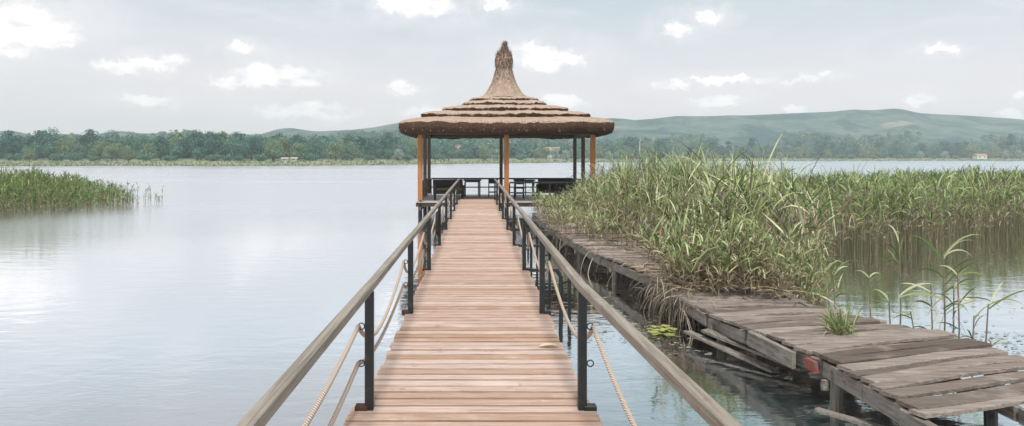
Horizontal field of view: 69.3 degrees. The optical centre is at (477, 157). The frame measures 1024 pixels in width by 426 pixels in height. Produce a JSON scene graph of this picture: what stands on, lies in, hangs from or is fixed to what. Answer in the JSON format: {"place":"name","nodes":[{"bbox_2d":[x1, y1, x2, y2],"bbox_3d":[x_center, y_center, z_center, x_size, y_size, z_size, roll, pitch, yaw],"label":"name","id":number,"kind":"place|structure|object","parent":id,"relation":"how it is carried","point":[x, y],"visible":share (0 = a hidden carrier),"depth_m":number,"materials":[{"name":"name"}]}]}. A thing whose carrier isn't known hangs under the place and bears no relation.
{"place":"outdoors","nodes":[
{"label":"outdoors","id":0,"kind":"place"},
{"bbox_2d":[0,161,1023,425],"bbox_3d":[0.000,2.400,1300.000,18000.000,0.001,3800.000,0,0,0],"label":"water","id":1,"kind":"structure","parent":0,"point":[212,297],"depth_m":12.57,"materials":[{"name":"liquid"}]},
{"bbox_2d":[0,164,162,216],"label":"reed bed","id":2,"kind":"object","parent":1,"relation":"in","point":[23,190],"visible":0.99,"depth_m":33.82,"materials":[{"name":"green plant"}]},
{"bbox_2d":[236,178,741,425],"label":"boardwalk","id":3,"kind":"structure","parent":1,"relation":"in","point":[475,331],"depth_m":6.03,"materials":[{"name":"brown wood"}]},
{"bbox_2d":[435,211,438,235],"bbox_3d":[-0.762,1.270,14.230,0.073,0.496,0.351,0,0,0],"label":"railing post","id":4,"kind":"object","parent":3,"relation":"attached to","point":[437,223],"visible":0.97,"depth_m":14.09,"materials":[{"name":"metal"}]},
{"bbox_2d":[397,40,614,217],"bbox_3d":[1.160,-0.315,31.998,8.893,9.629,7.554,0,0,0],"label":"gazebo","id":5,"kind":"object","parent":1,"relation":"in","point":[504,107],"visible":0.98,"depth_m":29.24,"materials":[{"name":"brown wood"}]},
{"bbox_2d":[433,180,464,199],"bbox_3d":[-1.193,1.346,30.656,1.270,0.828,0.772,0,0,-7],"label":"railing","id":6,"kind":"object","parent":5,"relation":"on","point":[441,186],"visible":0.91,"depth_m":30.84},
{"bbox_2d":[463,179,480,196],"bbox_3d":[-0.216,1.381,33.200,0.800,0.758,0.800,0,0,0],"label":"dining table","id":7,"kind":"object","parent":5,"relation":"on","point":[472,180],"visible":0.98,"depth_m":32.84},
{"bbox_2d":[514,179,523,198],"bbox_3d":[1.783,1.340,31.596,0.440,0.840,0.448,0,0,0],"label":"dining chair","id":8,"kind":"object","parent":5,"relation":"on","point":[518,180],"visible":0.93,"depth_m":31.38,"materials":[{"name":"metal"}]},
{"bbox_2d":[536,179,557,198],"bbox_3d":[2.983,1.346,31.655,0.870,0.828,0.772,0,0,11],"label":"wicker armchair","id":9,"kind":"object","parent":5,"relation":"on","point":[541,187],"visible":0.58,"depth_m":31.85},
{"bbox_2d":[557,178,576,194],"bbox_3d":[3.878,1.346,32.254,0.870,0.828,0.772,0,0,-17],"label":"wicker armchair","id":10,"kind":"object","parent":5,"relation":"on","point":[561,186],"visible":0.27,"depth_m":32.46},
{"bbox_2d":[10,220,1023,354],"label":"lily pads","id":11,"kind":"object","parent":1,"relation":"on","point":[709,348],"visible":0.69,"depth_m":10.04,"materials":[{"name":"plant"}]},
{"bbox_2d":[647,324,676,335],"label":"water lily","id":12,"kind":"object","parent":1,"relation":"on","point":[654,329],"visible":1,"depth_m":10.12,"materials":[{"name":"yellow plant"}]},
{"bbox_2d":[527,133,879,306],"bbox_3d":[6.219,0.867,20.510,9.932,3.265,21.702,0,0,0],"label":"reed thicket","id":13,"kind":"object","parent":1,"relation":"in","point":[726,222],"visible":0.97,"depth_m":13.46,"materials":[{"name":"green plant"}]},
{"bbox_2d":[683,330,778,373],"bbox_3d":[3.010,2.317,8.901,0.110,0.153,1.531,0,0,-23],"label":"fallen board","id":14,"kind":"object","parent":1,"relation":"on","point":[746,358],"visible":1,"depth_m":8.78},
{"bbox_2d":[532,213,1023,425],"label":"old pier","id":15,"kind":"structure","parent":1,"relation":"in","point":[897,373],"depth_m":7.38,"materials":[{"name":"brown wood"}]},
{"bbox_2d":[530,223,716,336],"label":"hanging roots","id":16,"kind":"object","parent":15,"relation":"hanging from","point":[663,302],"visible":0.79,"depth_m":10.94,"materials":[{"name":"plant"}]},
{"bbox_2d":[529,213,806,298],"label":"reed litter","id":17,"kind":"object","parent":15,"relation":"on","point":[706,282],"visible":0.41,"depth_m":11.51,"materials":[{"name":"brown plant"}]},
{"bbox_2d":[701,328,806,370],"bbox_3d":[3.214,2.247,8.700,0.142,0.155,1.473,0,0,-27],"label":"fallen board","id":18,"kind":"object","parent":15,"relation":"attached to","point":[715,334],"visible":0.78,"depth_m":8.81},
{"bbox_2d":[812,302,863,335],"bbox_3d":[3.970,1.775,8.173,0.529,0.382,0.684,0,0,39],"label":"grass tuft","id":19,"kind":"object","parent":15,"relation":"on","point":[838,325],"visible":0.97,"depth_m":8.13,"materials":[{"name":"green plant"}]},
{"bbox_2d":[803,260,859,308],"bbox_3d":[5.201,2.099,10.821,0.721,1.203,0.437,0,0,-21],"label":"reed plant","id":20,"kind":"object","parent":1,"relation":"in","point":[834,296],"visible":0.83,"depth_m":10.81,"materials":[{"name":"green plant"}]},
{"bbox_2d":[815,407,883,425],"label":"fallen board","id":21,"kind":"object","parent":1,"relation":"on","point":[851,419],"visible":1,"depth_m":6.53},
{"bbox_2d":[855,270,884,316],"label":"reed plant","id":22,"kind":"object","parent":1,"relation":"in","point":[876,283],"visible":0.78,"depth_m":9.89,"materials":[{"name":"green plant"}]},
{"bbox_2d":[738,163,1023,254],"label":"reed bed","id":23,"kind":"object","parent":1,"relation":"on","point":[916,193],"visible":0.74,"depth_m":21.30,"materials":[{"name":"green plant"}]},
{"bbox_2d":[880,223,934,324],"bbox_3d":[5.269,1.736,9.223,0.620,1.928,0.452,0,0,0],"label":"reed plant","id":24,"kind":"object","parent":1,"relation":"in","point":[900,275],"visible":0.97,"depth_m":9.20,"materials":[{"name":"green plant"}]},
{"bbox_2d":[895,308,926,340],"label":"reed plant","id":25,"kind":"object","parent":1,"relation":"in","point":[910,313],"visible":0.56,"depth_m":8.91,"materials":[{"name":"green plant"}]},
{"bbox_2d":[901,281,950,339],"bbox_3d":[5.707,2.128,9.350,0.684,1.145,0.135,0,0,0],"label":"reed plant","id":26,"kind":"object","parent":1,"relation":"in","point":[932,321],"visible":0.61,"depth_m":9.31,"materials":[{"name":"green plant"}]},
{"bbox_2d":[894,234,999,333],"bbox_3d":[5.689,1.822,8.924,1.223,1.757,0.392,0,0,-8],"label":"reed plant","id":27,"kind":"object","parent":1,"relation":"in","point":[938,273],"visible":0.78,"depth_m":9.00,"materials":[{"name":"green plant"}]},
{"bbox_2d":[933,282,968,332],"bbox_3d":[5.665,2.077,8.812,0.440,1.245,0.296,0,0,-36],"label":"reed plant","id":28,"kind":"object","parent":1,"relation":"in","point":[955,286],"visible":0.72,"depth_m":8.80,"materials":[{"name":"green plant"}]},
{"bbox_2d":[939,265,987,338],"bbox_3d":[5.729,1.989,8.719,0.556,1.421,0.222,0,0,0],"label":"reed plant","id":29,"kind":"object","parent":1,"relation":"in","point":[962,299],"visible":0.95,"depth_m":8.70,"materials":[{"name":"green plant"}]},
{"bbox_2d":[959,305,988,339],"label":"reed plant","id":30,"kind":"object","parent":1,"relation":"in","point":[971,336],"visible":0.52,"depth_m":8.49,"materials":[{"name":"green plant"}]},
{"bbox_2d":[974,282,1023,346],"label":"reed plant","id":31,"kind":"object","parent":1,"relation":"in","point":[995,302],"visible":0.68,"depth_m":8.60,"materials":[{"name":"green plant"}]},
{"bbox_2d":[0,109,1023,165],"bbox_3d":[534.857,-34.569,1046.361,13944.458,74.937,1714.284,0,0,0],"label":"hills","id":32,"kind":"structure","parent":0,"point":[741,130],"depth_m":914.63,"materials":[{"name":"plant"}]},
{"bbox_2d":[0,136,23,156],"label":"broadleaf tree","id":33,"kind":"object","parent":32,"relation":"on","point":[11,144],"visible":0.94,"depth_m":221.72,"materials":[{"name":"green plant"}]},
{"bbox_2d":[0,130,25,153],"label":"broadleaf tree","id":34,"kind":"object","parent":32,"relation":"on","point":[7,134],"visible":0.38,"depth_m":235.30,"materials":[{"name":"green plant"}]},
{"bbox_2d":[4,152,24,160],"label":"shore bush","id":35,"kind":"object","parent":32,"relation":"on","point":[16,157],"visible":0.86,"depth_m":213.06,"materials":[{"name":"green plant"}]},
{"bbox_2d":[22,145,37,160],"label":"broadleaf tree","id":36,"kind":"object","parent":32,"relation":"on","point":[28,155],"visible":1,"depth_m":212.21,"materials":[{"name":"green plant"}]},
{"bbox_2d":[22,130,52,158],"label":"broadleaf tree","id":37,"kind":"object","parent":32,"relation":"on","point":[30,139],"visible":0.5,"depth_m":233.95,"materials":[{"name":"green plant"}]},
{"bbox_2d":[30,141,44,160],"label":"broadleaf tree","id":38,"kind":"object","parent":32,"relation":"on","point":[38,148],"visible":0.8,"depth_m":223.34,"materials":[{"name":"green plant"}]},
{"bbox_2d":[31,126,67,158],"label":"broadleaf tree","id":39,"kind":"object","parent":32,"relation":"on","point":[53,138],"visible":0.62,"depth_m":235.29,"materials":[{"name":"green plant"}]},
{"bbox_2d":[42,143,57,159],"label":"broadleaf tree","id":40,"kind":"object","parent":32,"relation":"on","point":[50,149],"visible":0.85,"depth_m":222.33,"materials":[{"name":"green plant"}]},
{"bbox_2d":[49,153,64,160],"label":"shore bush","id":41,"kind":"object","parent":32,"relation":"on","point":[57,157],"visible":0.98,"depth_m":210.47,"materials":[{"name":"green plant"}]},
{"bbox_2d":[54,134,86,158],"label":"broadleaf tree","id":42,"kind":"object","parent":32,"relation":"on","point":[66,146],"visible":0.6,"depth_m":233.21,"materials":[{"name":"green plant"}]},
{"bbox_2d":[65,152,87,160],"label":"shore bush","id":43,"kind":"object","parent":32,"relation":"on","point":[71,156],"visible":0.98,"depth_m":217.04,"materials":[{"name":"green plant"}]},
{"bbox_2d":[75,129,103,157],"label":"broadleaf tree","id":44,"kind":"object","parent":32,"relation":"on","point":[92,135],"visible":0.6,"depth_m":243.35,"materials":[{"name":"green plant"}]},
{"bbox_2d":[85,139,109,160],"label":"broadleaf tree","id":45,"kind":"object","parent":32,"relation":"on","point":[99,149],"visible":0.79,"depth_m":229.07,"materials":[{"name":"green plant"}]},
{"bbox_2d":[101,145,118,160],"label":"broadleaf tree","id":46,"kind":"object","parent":32,"relation":"on","point":[111,149],"visible":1,"depth_m":224.14,"materials":[{"name":"green plant"}]},
{"bbox_2d":[96,129,126,157],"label":"broadleaf tree","id":47,"kind":"object","parent":32,"relation":"on","point":[117,138],"visible":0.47,"depth_m":246.75,"materials":[{"name":"green plant"}]},
{"bbox_2d":[107,142,125,159],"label":"broadleaf tree","id":48,"kind":"object","parent":32,"relation":"on","point":[120,149],"visible":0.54,"depth_m":233.17,"materials":[{"name":"green plant"}]},
{"bbox_2d":[118,144,136,160],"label":"broadleaf tree","id":49,"kind":"object","parent":32,"relation":"on","point":[128,154],"visible":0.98,"depth_m":219.72,"materials":[{"name":"green plant"}]},
{"bbox_2d":[119,131,147,158],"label":"broadleaf tree","id":50,"kind":"object","parent":32,"relation":"on","point":[128,140],"visible":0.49,"depth_m":245.59,"materials":[{"name":"green plant"}]},
{"bbox_2d":[130,133,158,155],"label":"broadleaf tree","id":51,"kind":"object","parent":32,"relation":"on","point":[138,145],"visible":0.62,"depth_m":242.63,"materials":[{"name":"green plant"}]},
{"bbox_2d":[135,152,155,160],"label":"shore bush","id":52,"kind":"object","parent":32,"relation":"on","point":[146,156],"visible":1,"depth_m":215.87,"materials":[{"name":"green plant"}]},
{"bbox_2d":[137,142,159,158],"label":"broadleaf tree","id":53,"kind":"object","parent":32,"relation":"on","point":[150,150],"visible":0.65,"depth_m":225.54,"materials":[{"name":"green plant"}]},
{"bbox_2d":[150,136,171,159],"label":"broadleaf tree","id":54,"kind":"object","parent":32,"relation":"on","point":[160,147],"visible":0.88,"depth_m":230.87,"materials":[{"name":"green plant"}]},
{"bbox_2d":[161,136,182,158],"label":"broadleaf tree","id":55,"kind":"object","parent":32,"relation":"on","point":[174,141],"visible":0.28,"depth_m":246.59,"materials":[{"name":"green plant"}]},
{"bbox_2d":[169,147,180,160],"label":"broadleaf tree","id":56,"kind":"object","parent":32,"relation":"on","point":[174,151],"visible":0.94,"depth_m":221.59,"materials":[{"name":"green plant"}]},
{"bbox_2d":[178,129,203,153],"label":"broadleaf tree","id":57,"kind":"object","parent":32,"relation":"on","point":[197,135],"visible":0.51,"depth_m":241.45,"materials":[{"name":"green plant"}]},
{"bbox_2d":[192,147,202,160],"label":"broadleaf tree","id":58,"kind":"object","parent":32,"relation":"on","point":[195,154],"visible":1,"depth_m":215.76,"materials":[{"name":"green plant"}]},
{"bbox_2d":[188,137,209,159],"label":"broadleaf tree","id":59,"kind":"object","parent":32,"relation":"on","point":[197,142],"visible":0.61,"depth_m":226.53,"materials":[{"name":"green plant"}]},
{"bbox_2d":[199,134,224,156],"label":"broadleaf tree","id":60,"kind":"object","parent":32,"relation":"on","point":[212,149],"visible":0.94,"depth_m":221.30,"materials":[{"name":"green plant"}]},
{"bbox_2d":[199,130,224,154],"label":"broadleaf tree","id":61,"kind":"object","parent":32,"relation":"on","point":[208,135],"visible":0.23,"depth_m":234.63,"materials":[{"name":"green plant"}]},
{"bbox_2d":[220,136,249,160],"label":"broadleaf tree","id":62,"kind":"object","parent":32,"relation":"on","point":[235,151],"visible":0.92,"depth_m":227.15,"materials":[{"name":"green plant"}]},
{"bbox_2d":[223,131,246,153],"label":"broadleaf tree","id":63,"kind":"object","parent":32,"relation":"on","point":[237,134],"visible":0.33,"depth_m":244.57,"materials":[{"name":"green plant"}]},
{"bbox_2d":[242,136,262,159],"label":"broadleaf tree","id":64,"kind":"object","parent":32,"relation":"on","point":[257,147],"visible":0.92,"depth_m":232.36,"materials":[{"name":"green plant"}]},
{"bbox_2d":[245,133,269,156],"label":"broadleaf tree","id":65,"kind":"object","parent":32,"relation":"on","point":[260,140],"visible":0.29,"depth_m":248.13,"materials":[{"name":"green plant"}]},
{"bbox_2d":[262,134,281,158],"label":"broadleaf tree","id":66,"kind":"object","parent":32,"relation":"on","point":[270,139],"visible":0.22,"depth_m":248.61,"materials":[{"name":"green plant"}]},
{"bbox_2d":[263,140,284,160],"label":"broadleaf tree","id":67,"kind":"object","parent":32,"relation":"on","point":[273,152],"visible":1,"depth_m":225.24,"materials":[{"name":"green plant"}]},
{"bbox_2d":[275,135,294,156],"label":"broadleaf tree","id":68,"kind":"object","parent":32,"relation":"on","point":[284,141],"visible":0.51,"depth_m":248.67,"materials":[{"name":"green plant"}]},
{"bbox_2d":[287,142,306,159],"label":"broadleaf tree","id":69,"kind":"object","parent":32,"relation":"on","point":[299,151],"visible":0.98,"depth_m":229.34,"materials":[{"name":"green plant"}]},
{"bbox_2d":[288,135,311,159],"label":"broadleaf tree","id":70,"kind":"object","parent":32,"relation":"on","point":[298,140],"visible":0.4,"depth_m":237.54,"materials":[{"name":"green plant"}]},
{"bbox_2d":[301,153,318,160],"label":"shore bush","id":71,"kind":"object","parent":32,"relation":"on","point":[308,157],"visible":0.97,"depth_m":229.35,"materials":[{"name":"green plant"}]},
{"bbox_2d":[306,137,327,160],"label":"broadleaf tree","id":72,"kind":"object","parent":32,"relation":"on","point":[316,146],"visible":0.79,"depth_m":237.67,"materials":[{"name":"green plant"}]},
{"bbox_2d":[321,135,340,158],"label":"broadleaf tree","id":73,"kind":"object","parent":32,"relation":"on","point":[328,142],"visible":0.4,"depth_m":257.56,"materials":[{"name":"green plant"}]},
{"bbox_2d":[323,142,343,160],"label":"broadleaf tree","id":74,"kind":"object","parent":32,"relation":"on","point":[334,151],"visible":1,"depth_m":235.24,"materials":[{"name":"green plant"}]},
{"bbox_2d":[340,143,352,159],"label":"broadleaf tree","id":75,"kind":"object","parent":32,"relation":"on","point":[347,150],"visible":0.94,"depth_m":242.82,"materials":[{"name":"green plant"}]},
{"bbox_2d":[341,134,362,152],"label":"broadleaf tree","id":76,"kind":"object","parent":32,"relation":"on","point":[346,139],"visible":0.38,"depth_m":262.61,"materials":[{"name":"green plant"}]},
{"bbox_2d":[342,140,362,159],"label":"broadleaf tree","id":77,"kind":"object","parent":32,"relation":"on","point":[355,154],"visible":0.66,"depth_m":249.06,"materials":[{"name":"green plant"}]},
{"bbox_2d":[362,140,380,159],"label":"broadleaf tree","id":78,"kind":"object","parent":32,"relation":"on","point":[369,144],"visible":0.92,"depth_m":255.47,"materials":[{"name":"green plant"}]},
{"bbox_2d":[377,132,402,158],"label":"broadleaf tree","id":79,"kind":"object","parent":32,"relation":"on","point":[390,141],"visible":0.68,"depth_m":273.34,"materials":[{"name":"green plant"}]},
{"bbox_2d":[391,148,404,160],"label":"willow tree","id":80,"kind":"object","parent":32,"relation":"on","point":[398,154],"visible":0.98,"depth_m":257.14,"materials":[{"name":"green plant"}]},
{"bbox_2d":[390,140,410,159],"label":"broadleaf tree","id":81,"kind":"object","parent":32,"relation":"on","point":[404,148],"visible":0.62,"depth_m":264.75,"materials":[{"name":"green plant"}]},
{"bbox_2d":[405,137,417,158],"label":"broadleaf tree","id":82,"kind":"object","parent":32,"relation":"on","point":[413,150],"visible":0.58,"depth_m":289.71,"materials":[{"name":"green plant"}]},
{"bbox_2d":[431,138,441,158],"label":"broadleaf tree","id":83,"kind":"object","parent":32,"relation":"on","point":[433,148],"visible":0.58,"depth_m":291.08,"materials":[{"name":"green plant"}]},
{"bbox_2d":[441,142,453,159],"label":"broadleaf tree","id":84,"kind":"object","parent":32,"relation":"on","point":[448,150],"visible":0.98,"depth_m":275.42,"materials":[{"name":"green plant"}]},
{"bbox_2d":[440,139,462,157],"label":"broadleaf tree","id":85,"kind":"object","parent":32,"relation":"on","point":[455,154],"visible":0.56,"depth_m":305.15,"materials":[{"name":"green plant"}]},
{"bbox_2d":[477,143,494,159],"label":"broadleaf tree","id":86,"kind":"object","parent":32,"relation":"on","point":[484,153],"visible":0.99,"depth_m":306.20,"materials":[{"name":"green plant"}]},
{"bbox_2d":[0,129,1023,157],"bbox_3d":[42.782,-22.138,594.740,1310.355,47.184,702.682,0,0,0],"label":"distant woods","id":87,"kind":"object","parent":32,"relation":"on","point":[527,145],"visible":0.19,"depth_m":611.82,"materials":[{"name":"green plant"}]},
{"bbox_2d":[0,158,1023,165],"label":"shore grass","id":88,"kind":"structure","parent":32,"relation":"on","point":[57,163],"depth_m":224.31,"materials":[{"name":"green plant"}]},
{"bbox_2d":[540,147,551,159],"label":"broadleaf tree","id":89,"kind":"object","parent":32,"relation":"on","point":[547,153],"visible":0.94,"depth_m":338.03,"materials":[{"name":"green plant"}]},
{"bbox_2d":[620,136,638,154],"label":"broadleaf tree","id":90,"kind":"object","parent":32,"relation":"on","point":[629,143],"visible":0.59,"depth_m":427.92,"materials":[{"name":"green plant"}]},
{"bbox_2d":[640,142,653,155],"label":"broadleaf tree","id":91,"kind":"object","parent":32,"relation":"on","point":[645,146],"visible":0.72,"depth_m":442.21,"materials":[{"name":"green plant"}]},
{"bbox_2d":[658,141,675,158],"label":"broadleaf tree","id":92,"kind":"object","parent":32,"relation":"on","point":[667,147],"visible":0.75,"depth_m":461.22,"materials":[{"name":"green plant"}]},
{"bbox_2d":[672,142,689,156],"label":"broadleaf tree","id":93,"kind":"object","parent":32,"relation":"on","point":[679,148],"visible":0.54,"depth_m":474.34,"materials":[{"name":"green plant"}]},
{"bbox_2d":[706,139,722,154],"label":"broadleaf tree","id":94,"kind":"object","parent":32,"relation":"on","point":[715,144],"visible":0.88,"depth_m":515.35,"materials":[{"name":"green plant"}]},
{"bbox_2d":[791,147,803,157],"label":"broadleaf tree","id":95,"kind":"object","parent":32,"relation":"on","point":[796,152],"visible":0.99,"depth_m":499.77,"materials":[{"name":"green plant"}]},
{"bbox_2d":[823,141,839,157],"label":"broadleaf tree","id":96,"kind":"object","parent":32,"relation":"on","point":[833,147],"visible":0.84,"depth_m":513.54,"materials":[{"name":"green plant"}]},
{"bbox_2d":[857,145,870,158],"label":"broadleaf tree","id":97,"kind":"object","parent":32,"relation":"on","point":[862,154],"visible":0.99,"depth_m":507.41,"materials":[{"name":"green plant"}]},
{"bbox_2d":[872,139,890,157],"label":"broadleaf tree","id":98,"kind":"object","parent":32,"relation":"on","point":[877,145],"visible":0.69,"depth_m":530.21,"materials":[{"name":"green plant"}]},
{"bbox_2d":[890,140,903,155],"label":"broadleaf tree","id":99,"kind":"object","parent":32,"relation":"on","point":[894,146],"visible":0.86,"depth_m":525.43,"materials":[{"name":"green plant"}]},
{"bbox_2d":[896,141,917,157],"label":"broadleaf tree","id":100,"kind":"object","parent":32,"relation":"on","point":[904,147],"visible":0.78,"depth_m":521.77,"materials":[{"name":"green plant"}]},
{"bbox_2d":[925,142,944,157],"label":"broadleaf tree","id":101,"kind":"object","parent":32,"relation":"on","point":[936,148],"visible":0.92,"depth_m":533.40,"materials":[{"name":"green plant"}]},
{"bbox_2d":[941,142,957,155],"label":"broadleaf tree","id":102,"kind":"object","parent":32,"relation":"on","point":[949,147],"visible":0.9,"depth_m":531.04,"materials":[{"name":"green plant"}]},
{"bbox_2d":[952,143,965,155],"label":"broadleaf tree","id":103,"kind":"object","parent":32,"relation":"on","point":[959,147],"visible":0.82,"depth_m":530.40,"materials":[{"name":"green plant"}]},
{"bbox_2d":[966,147,979,158],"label":"broadleaf tree","id":104,"kind":"object","parent":32,"relation":"on","point":[970,149],"visible":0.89,"depth_m":513.73,"materials":[{"name":"green plant"}]},
{"bbox_2d":[988,147,1002,158],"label":"broadleaf tree","id":105,"kind":"object","parent":32,"relation":"on","point":[992,151],"visible":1,"depth_m":512.44,"materials":[{"name":"green plant"}]},
{"bbox_2d":[997,141,1010,157],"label":"broadleaf tree","id":106,"kind":"object","parent":32,"relation":"on","point":[1002,145],"visible":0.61,"depth_m":530.93,"materials":[{"name":"green plant"}]},
{"bbox_2d":[1006,134,1017,150],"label":"poplar tree","id":107,"kind":"object","parent":32,"relation":"on","point":[1010,139],"visible":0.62,"depth_m":537.35,"materials":[{"name":"green plant"}]},
{"bbox_2d":[0,0,1023,134],"label":"sky","id":108,"kind":"structure","parent":0,"point":[71,66],"materials":[{"name":"white"}]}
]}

